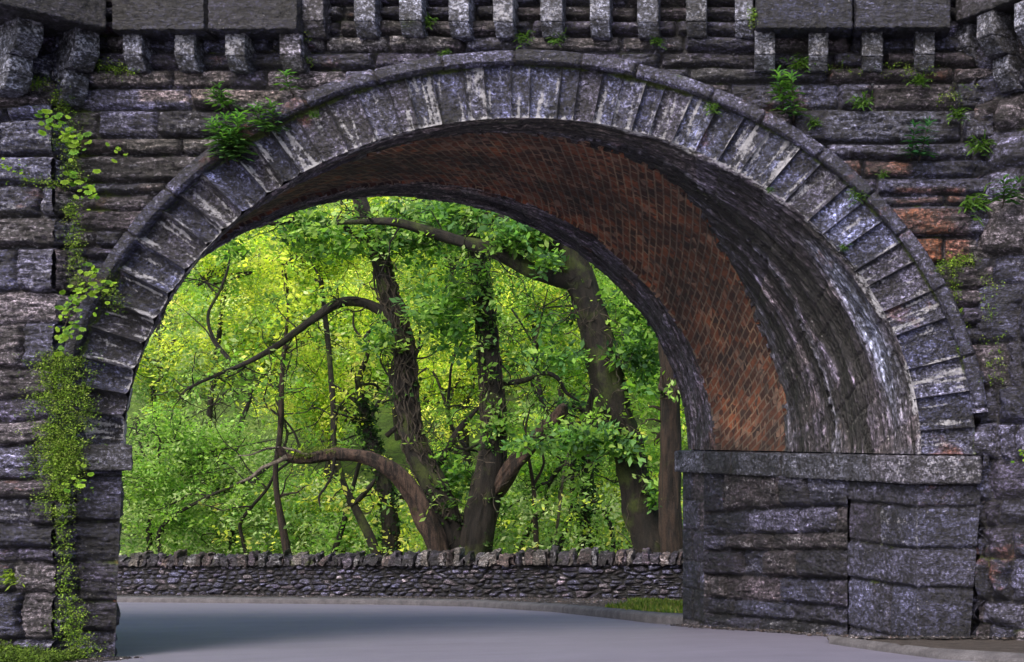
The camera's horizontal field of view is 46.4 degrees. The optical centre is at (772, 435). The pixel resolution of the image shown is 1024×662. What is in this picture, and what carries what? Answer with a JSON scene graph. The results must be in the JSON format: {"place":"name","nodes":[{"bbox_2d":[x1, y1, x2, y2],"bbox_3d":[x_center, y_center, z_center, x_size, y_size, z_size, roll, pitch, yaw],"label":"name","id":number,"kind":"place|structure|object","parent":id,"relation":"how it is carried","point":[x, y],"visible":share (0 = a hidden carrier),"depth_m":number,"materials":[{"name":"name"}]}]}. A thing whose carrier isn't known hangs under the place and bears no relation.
{"place":"outdoors","nodes":[
{"label":"outdoors","id":0,"kind":"place"},
{"bbox_2d":[117,594,675,606],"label":"verge","id":1,"kind":"structure","parent":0,"point":[601,605],"depth_m":20.53,"materials":[{"name":"green plant"}]},
{"bbox_2d":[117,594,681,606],"bbox_3d":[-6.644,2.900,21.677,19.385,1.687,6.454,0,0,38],"label":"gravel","id":2,"kind":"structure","parent":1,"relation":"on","point":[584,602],"depth_m":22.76,"materials":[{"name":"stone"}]},
{"bbox_2d":[605,596,682,612],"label":"verge grass","id":3,"kind":"structure","parent":1,"relation":"on","point":[652,604],"depth_m":14.85,"materials":[{"name":"green plant"}]},
{"bbox_2d":[119,264,689,555],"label":"ground","id":4,"kind":"structure","parent":0,"point":[385,426],"depth_m":44.23,"materials":[{"name":"green plant"}]},
{"bbox_2d":[0,639,88,661],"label":"ground moss","id":5,"kind":"object","parent":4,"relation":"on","point":[9,652],"visible":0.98,"depth_m":8.96,"materials":[{"name":"green plant"}]},
{"bbox_2d":[131,295,229,546],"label":"background tree","id":6,"kind":"object","parent":4,"relation":"on","point":[155,362],"visible":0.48,"depth_m":32.68,"materials":[{"name":"green plant"}]},
{"bbox_2d":[120,374,246,552],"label":"background tree","id":7,"kind":"object","parent":4,"relation":"on","point":[143,470],"visible":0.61,"depth_m":28.82,"materials":[{"name":"green plant"}]},
{"bbox_2d":[131,344,307,553],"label":"background tree","id":8,"kind":"object","parent":4,"relation":"on","point":[205,435],"visible":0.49,"depth_m":30.08,"materials":[{"name":"green plant"}]},
{"bbox_2d":[157,226,311,516],"bbox_3d":[-17.786,-2.768,36.579,5.630,11.174,5.812,0,0,0],"label":"background tree","id":9,"kind":"object","parent":4,"relation":"on","point":[211,271],"visible":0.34,"depth_m":36.08,"materials":[{"name":"green plant"}]},
{"bbox_2d":[171,335,299,553],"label":"crooked tree","id":10,"kind":"object","parent":4,"relation":"on","point":[230,504],"visible":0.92,"depth_m":27.70,"materials":[{"name":"green plant"}]},
{"bbox_2d":[123,315,350,552],"bbox_3d":[-13.263,-0.123,28.379,6.436,7.136,1.898,0,0,0],"label":"crooked tree","id":11,"kind":"object","parent":4,"relation":"on","point":[163,524],"visible":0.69,"depth_m":28.34,"materials":[{"name":"green plant"}]},
{"bbox_2d":[162,234,327,511],"bbox_3d":[-14.968,-1.985,30.759,5.969,8.204,2.264,0,0,-14],"label":"crooked tree","id":12,"kind":"object","parent":4,"relation":"on","point":[226,355],"visible":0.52,"depth_m":30.97,"materials":[{"name":"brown plant"}]},
{"bbox_2d":[237,236,328,553],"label":"slender tree","id":13,"kind":"object","parent":4,"relation":"on","point":[284,537],"visible":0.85,"depth_m":27.14,"materials":[{"name":"green plant"}]},
{"bbox_2d":[239,303,376,479],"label":"background tree","id":14,"kind":"object","parent":4,"relation":"on","point":[323,401],"visible":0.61,"depth_m":38.78,"materials":[{"name":"green plant"}]},
{"bbox_2d":[226,199,400,484],"bbox_3d":[-14.362,-2.718,35.892,5.835,11.833,5.375,0,0,0],"label":"background tree","id":15,"kind":"object","parent":4,"relation":"on","point":[319,270],"visible":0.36,"depth_m":35.70,"materials":[{"name":"green plant"}]},
{"bbox_2d":[269,447,400,553],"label":"background tree","id":16,"kind":"object","parent":4,"relation":"on","point":[320,477],"visible":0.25,"depth_m":33.17,"materials":[{"name":"green plant"}]},
{"bbox_2d":[300,383,382,554],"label":"mossy leaning tree","id":17,"kind":"object","parent":4,"relation":"on","point":[364,526],"visible":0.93,"depth_m":26.95,"materials":[{"name":"green plant"}]},
{"bbox_2d":[236,423,448,550],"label":"dead tree","id":18,"kind":"object","parent":4,"relation":"on","point":[430,529],"visible":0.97,"depth_m":24.49,"materials":[{"name":"brown plant"}]},
{"bbox_2d":[140,197,589,557],"bbox_3d":[-8.794,-2.691,25.523,10.148,11.602,3.312,0,0,0],"label":"twin stemmed tree","id":19,"kind":"object","parent":4,"relation":"on","point":[495,473],"visible":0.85,"depth_m":25.30,"materials":[{"name":"green plant"}]},
{"bbox_2d":[328,318,408,555],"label":"ivy clad tree","id":20,"kind":"object","parent":4,"relation":"on","point":[385,487],"visible":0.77,"depth_m":27.49,"materials":[{"name":"green plant"}]},
{"bbox_2d":[319,249,438,440],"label":"background tree","id":21,"kind":"object","parent":4,"relation":"on","point":[397,437],"visible":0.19,"depth_m":42.90,"materials":[{"name":"green plant"}]},
{"bbox_2d":[288,250,474,552],"bbox_3d":[-9.508,-1.169,28.517,4.670,9.382,1.859,0,0,0],"label":"crooked tree","id":22,"kind":"object","parent":4,"relation":"on","point":[349,443],"visible":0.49,"depth_m":28.65,"materials":[{"name":"green plant"}]},
{"bbox_2d":[117,544,682,598],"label":"dry stone wall","id":23,"kind":"structure","parent":4,"relation":"on","point":[587,572],"depth_m":24.28,"materials":[{"name":"stone"}]},
{"bbox_2d":[119,472,682,556],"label":"undergrowth","id":24,"kind":"object","parent":4,"relation":"on","point":[521,510],"visible":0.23,"depth_m":28.63,"materials":[{"name":"green plant"}]},
{"bbox_2d":[332,432,473,552],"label":"background tree","id":25,"kind":"object","parent":4,"relation":"on","point":[409,472],"visible":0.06,"depth_m":33.87,"materials":[{"name":"green plant"}]},
{"bbox_2d":[144,196,690,491],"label":"woodland","id":26,"kind":"object","parent":4,"relation":"on","point":[237,340],"visible":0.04,"depth_m":47.35,"materials":[{"name":"green plant"}]},
{"bbox_2d":[360,197,520,468],"bbox_3d":[-10.908,-4.690,39.941,5.416,12.519,5.276,0,0,-44],"label":"background tree","id":27,"kind":"object","parent":4,"relation":"on","point":[452,265],"visible":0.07,"depth_m":39.71,"materials":[{"name":"green plant"}]},
{"bbox_2d":[389,283,526,490],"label":"background tree","id":28,"kind":"object","parent":4,"relation":"on","point":[441,381],"visible":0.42,"depth_m":37.36,"materials":[{"name":"green plant"}]},
{"bbox_2d":[396,337,553,515],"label":"crooked tree","id":29,"kind":"object","parent":4,"relation":"on","point":[466,449],"visible":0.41,"depth_m":28.09,"materials":[{"name":"green plant"}]},
{"bbox_2d":[318,196,672,553],"bbox_3d":[-5.234,-1.762,23.466,7.645,9.696,3.272,0,0,0],"label":"leaning oak","id":30,"kind":"object","parent":4,"relation":"on","point":[619,437],"visible":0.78,"depth_m":23.23,"materials":[{"name":"green plant"}]},
{"bbox_2d":[456,438,540,544],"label":"background tree","id":31,"kind":"object","parent":4,"relation":"on","point":[505,515],"visible":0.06,"depth_m":35.57,"materials":[{"name":"green plant"}]},
{"bbox_2d":[0,0,1023,657],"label":"stone bridge","id":32,"kind":"structure","parent":4,"relation":"on","point":[854,426],"depth_m":9.43,"materials":[{"name":"stone"}]},
{"bbox_2d":[0,569,24,590],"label":"fern tuft","id":33,"kind":"object","parent":32,"relation":"attached to","point":[12,575],"visible":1,"depth_m":9.19,"materials":[{"name":"green plant"}]},
{"bbox_2d":[1,158,27,180],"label":"creeper","id":34,"kind":"object","parent":32,"relation":"attached to","point":[20,173],"visible":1,"depth_m":9.19,"materials":[{"name":"green plant"}]},
{"bbox_2d":[35,109,91,161],"bbox_3d":[-5.703,-2.426,9.192,0.444,0.424,0.168,0,0,0],"label":"creeper","id":35,"kind":"object","parent":32,"relation":"attached to","point":[67,136],"visible":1,"depth_m":9.20,"materials":[{"name":"green plant"}]},
{"bbox_2d":[48,297,85,356],"bbox_3d":[-5.674,-0.875,9.209,0.326,0.488,0.131,0,0,0],"label":"creeper","id":36,"kind":"object","parent":32,"relation":"attached to","point":[64,335],"visible":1,"depth_m":9.20,"materials":[{"name":"green plant"}]},
{"bbox_2d":[61,461,93,492],"bbox_3d":[-5.549,0.329,9.151,0.261,0.255,0.112,0,0,0],"label":"creeper","id":37,"kind":"object","parent":32,"relation":"attached to","point":[79,485],"visible":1,"depth_m":9.14,"materials":[{"name":"green plant"}]},
{"bbox_2d":[60,169,100,209],"bbox_3d":[-5.614,-2.000,9.291,0.308,0.334,0.169,0,0,0],"label":"creeper","id":38,"kind":"object","parent":32,"relation":"attached to","point":[87,186],"visible":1,"depth_m":9.30,"materials":[{"name":"green plant"}]},
{"bbox_2d":[58,262,111,312],"bbox_3d":[-5.566,-1.200,9.255,0.444,0.403,0.140,0,0,0],"label":"creeper","id":39,"kind":"object","parent":32,"relation":"attached to","point":[79,290],"visible":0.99,"depth_m":9.25,"materials":[{"name":"green plant"}]},
{"bbox_2d":[93,282,116,315],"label":"creeper","id":40,"kind":"object","parent":32,"relation":"attached to","point":[104,290],"visible":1,"depth_m":9.20,"materials":[{"name":"green plant"}]},
{"bbox_2d":[105,142,127,162],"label":"creeper","id":41,"kind":"object","parent":32,"relation":"attached to","point":[115,151],"visible":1,"depth_m":9.34,"materials":[{"name":"green plant"}]},
{"bbox_2d":[203,81,243,111],"bbox_3d":[-4.480,-2.766,9.333,0.343,0.206,0.313,0,0,0],"label":"willowherb","id":42,"kind":"object","parent":32,"relation":"on","point":[223,101],"visible":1,"depth_m":9.32,"materials":[{"name":"green plant"}]},
{"bbox_2d":[201,108,257,165],"bbox_3d":[-4.425,-2.433,9.337,0.438,0.429,0.326,0,0,0],"label":"willowherb","id":43,"kind":"object","parent":32,"relation":"on","point":[228,137],"visible":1,"depth_m":9.29,"materials":[{"name":"green plant"}]},
{"bbox_2d":[244,96,290,136],"bbox_3d":[-4.119,-2.603,9.324,0.383,0.296,0.288,0,0,0],"label":"willowherb","id":44,"kind":"object","parent":32,"relation":"on","point":[259,122],"visible":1,"depth_m":9.30,"materials":[{"name":"green plant"}]},
{"bbox_2d":[273,69,302,95],"bbox_3d":[-3.941,-2.889,9.326,0.240,0.200,0.245,0,0,-39],"label":"willowherb","id":45,"kind":"object","parent":32,"relation":"on","point":[286,79],"visible":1,"depth_m":9.30,"materials":[{"name":"green plant"}]},
{"bbox_2d":[306,110,320,119],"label":"fern tuft","id":46,"kind":"object","parent":32,"relation":"attached to","point":[314,115],"visible":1,"depth_m":9.37,"materials":[{"name":"green plant"}]},
{"bbox_2d":[425,11,438,28],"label":"fern tuft","id":47,"kind":"object","parent":32,"relation":"attached to","point":[428,22],"visible":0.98,"depth_m":9.37,"materials":[{"name":"green plant"}]},
{"bbox_2d":[438,48,451,55],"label":"fern tuft","id":48,"kind":"object","parent":32,"relation":"attached to","point":[445,51],"visible":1,"depth_m":9.38,"materials":[{"name":"green plant"}]},
{"bbox_2d":[4,7,1006,657],"bbox_3d":[-2.158,-0.813,9.303,8.121,5.279,0.364,0,0,0],"label":"ivy","id":49,"kind":"object","parent":32,"relation":"attached to","point":[58,461],"visible":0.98,"depth_m":9.26,"materials":[{"name":"green plant"}]},
{"bbox_2d":[513,30,534,48],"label":"fern tuft","id":50,"kind":"object","parent":32,"relation":"on","point":[524,36],"visible":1,"depth_m":9.37,"materials":[{"name":"green plant"}]},
{"bbox_2d":[545,27,566,46],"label":"fern tuft","id":51,"kind":"object","parent":32,"relation":"attached to","point":[554,41],"visible":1,"depth_m":9.36,"materials":[{"name":"green plant"}]},
{"bbox_2d":[650,37,665,48],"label":"fern tuft","id":52,"kind":"object","parent":32,"relation":"attached to","point":[656,39],"visible":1,"depth_m":9.37,"materials":[{"name":"green plant"}]},
{"bbox_2d":[703,101,721,115],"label":"fern tuft","id":53,"kind":"object","parent":32,"relation":"attached to","point":[711,107],"visible":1,"depth_m":9.37,"materials":[{"name":"green plant"}]},
{"bbox_2d":[766,77,795,98],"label":"fern tuft","id":54,"kind":"object","parent":32,"relation":"attached to","point":[776,89],"visible":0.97,"depth_m":9.36,"materials":[{"name":"green plant"}]},
{"bbox_2d":[766,65,809,122],"bbox_3d":[0.131,-2.784,9.342,0.385,0.403,0.304,0,0,0],"label":"willowherb","id":55,"kind":"object","parent":32,"relation":"on","point":[778,77],"visible":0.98,"depth_m":9.31,"materials":[{"name":"green plant"}]},
{"bbox_2d":[779,55,815,71],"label":"fern tuft","id":56,"kind":"object","parent":32,"relation":"attached to","point":[797,65],"visible":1,"depth_m":9.36,"materials":[{"name":"green plant"}]},
{"bbox_2d":[804,115,821,129],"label":"fern tuft","id":57,"kind":"object","parent":32,"relation":"attached to","point":[812,122],"visible":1,"depth_m":9.37,"materials":[{"name":"green plant"}]},
{"bbox_2d":[837,244,852,251],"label":"fern tuft","id":58,"kind":"object","parent":32,"relation":"attached to","point":[843,247],"visible":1,"depth_m":9.38,"materials":[{"name":"green plant"}]},
{"bbox_2d":[847,187,868,206],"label":"fern tuft","id":59,"kind":"object","parent":32,"relation":"attached to","point":[857,196],"visible":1,"depth_m":9.37,"materials":[{"name":"green plant"}]},
{"bbox_2d":[846,90,873,109],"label":"fern tuft","id":60,"kind":"object","parent":32,"relation":"attached to","point":[860,105],"visible":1,"depth_m":9.36,"materials":[{"name":"green plant"}]},
{"bbox_2d":[878,169,889,179],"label":"fern tuft","id":61,"kind":"object","parent":32,"relation":"attached to","point":[882,174],"visible":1,"depth_m":9.37,"materials":[{"name":"green plant"}]},
{"bbox_2d":[904,69,931,87],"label":"fern tuft","id":62,"kind":"object","parent":32,"relation":"attached to","point":[919,79],"visible":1,"depth_m":9.37,"materials":[{"name":"green plant"}]},
{"bbox_2d":[897,116,940,162],"bbox_3d":[1.182,-2.418,9.341,0.395,0.343,0.318,0,0,0],"label":"willowherb","id":63,"kind":"object","parent":32,"relation":"on","point":[915,152],"visible":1,"depth_m":9.30,"materials":[{"name":"green plant"}]},
{"bbox_2d":[947,106,972,124],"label":"fern tuft","id":64,"kind":"object","parent":32,"relation":"attached to","point":[957,114],"visible":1,"depth_m":9.36,"materials":[{"name":"green plant"}]},
{"bbox_2d":[958,182,991,225],"bbox_3d":[1.675,-1.875,9.320,0.348,0.374,0.180,0,0,0],"label":"fern tuft","id":65,"kind":"object","parent":32,"relation":"attached to","point":[979,205],"visible":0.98,"depth_m":9.34,"materials":[{"name":"green plant"}]},
{"bbox_2d":[964,130,996,157],"bbox_3d":[1.691,-2.366,9.341,0.298,0.250,0.137,0,0,0],"label":"fern tuft","id":66,"kind":"object","parent":32,"relation":"attached to","point":[977,147],"visible":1,"depth_m":9.35,"materials":[{"name":"green plant"}]},
{"bbox_2d":[986,174,1023,207],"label":"willowherb","id":67,"kind":"object","parent":32,"relation":"on","point":[1008,195],"visible":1,"depth_m":9.08,"materials":[{"name":"green plant"}]},
{"bbox_2d":[471,251,589,530],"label":"background tree","id":68,"kind":"object","parent":4,"relation":"on","point":[549,300],"visible":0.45,"depth_m":35.58,"materials":[{"name":"green plant"}]},
{"bbox_2d":[507,360,557,549],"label":"sapling","id":69,"kind":"object","parent":4,"relation":"on","point":[532,508],"visible":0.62,"depth_m":25.77,"materials":[{"name":"green plant"}]},
{"bbox_2d":[458,301,609,550],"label":"crooked tree","id":70,"kind":"object","parent":4,"relation":"on","point":[550,481],"visible":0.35,"depth_m":28.41,"materials":[{"name":"green plant"}]},
{"bbox_2d":[486,235,597,440],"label":"background tree","id":71,"kind":"object","parent":4,"relation":"on","point":[560,393],"visible":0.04,"depth_m":40.88,"materials":[{"name":"green plant"}]},
{"bbox_2d":[463,314,624,553],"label":"crooked tree","id":72,"kind":"object","parent":4,"relation":"on","point":[523,345],"visible":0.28,"depth_m":28.31,"materials":[{"name":"green plant"}]},
{"bbox_2d":[499,401,619,550],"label":"background tree","id":73,"kind":"object","parent":4,"relation":"on","point":[535,457],"visible":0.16,"depth_m":32.15,"materials":[{"name":"green plant"}]},
{"bbox_2d":[524,396,605,548],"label":"sapling","id":74,"kind":"object","parent":4,"relation":"on","point":[577,485],"visible":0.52,"depth_m":26.32,"materials":[{"name":"green plant"}]},
{"bbox_2d":[542,391,611,555],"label":"ivy clad tree","id":75,"kind":"object","parent":4,"relation":"on","point":[572,404],"visible":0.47,"depth_m":27.91,"materials":[{"name":"green plant"}]},
{"bbox_2d":[508,292,658,551],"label":"crooked tree","id":76,"kind":"object","parent":4,"relation":"on","point":[560,541],"visible":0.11,"depth_m":29.37,"materials":[{"name":"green plant"}]},
{"bbox_2d":[534,265,681,483],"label":"background tree","id":77,"kind":"object","parent":4,"relation":"on","point":[606,279],"visible":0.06,"depth_m":37.07,"materials":[{"name":"green plant"}]},
{"bbox_2d":[569,400,687,549],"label":"background tree","id":78,"kind":"object","parent":4,"relation":"on","point":[650,449],"visible":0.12,"depth_m":33.22,"materials":[{"name":"green plant"}]},
{"bbox_2d":[635,312,682,553],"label":"straight trunk tree","id":79,"kind":"object","parent":4,"relation":"on","point":[670,525],"visible":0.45,"depth_m":22.72,"materials":[{"name":"brown plant"}]},
{"bbox_2d":[95,602,974,661],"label":"road","id":80,"kind":"structure","parent":0,"point":[203,632],"depth_m":10.86,"materials":[{"name":"grey asphalt"}]},
{"bbox_2d":[63,656,142,661],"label":"rubble","id":81,"kind":"object","parent":80,"relation":"on","point":[99,659],"visible":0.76,"depth_m":9.12,"materials":[{"name":"stone"}]},
{"bbox_2d":[117,596,682,624],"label":"kerb","id":82,"kind":"structure","parent":80,"relation":"on","point":[642,616],"depth_m":20.29,"materials":[{"name":"stone"}]},
{"bbox_2d":[670,623,854,636],"bbox_3d":[-0.027,1.885,11.037,0.252,0.432,4.003,0,0,-34],"label":"rubble","id":83,"kind":"object","parent":80,"relation":"on","point":[761,630],"visible":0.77,"depth_m":11.13,"materials":[{"name":"stone"}]},
{"bbox_2d":[828,635,1023,661],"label":"kerb","id":84,"kind":"structure","parent":80,"relation":"on","point":[959,654],"depth_m":7.63,"materials":[{"name":"concrete"}]},
{"bbox_2d":[827,637,1023,652],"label":"footway","id":85,"kind":"structure","parent":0,"point":[1011,645],"depth_m":8.74,"materials":[{"name":"grey concrete"}]},
{"bbox_2d":[845,635,1023,640],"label":"rubble","id":86,"kind":"object","parent":85,"relation":"on","point":[919,637],"visible":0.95,"depth_m":9.27,"materials":[{"name":"stone"}]}
]}

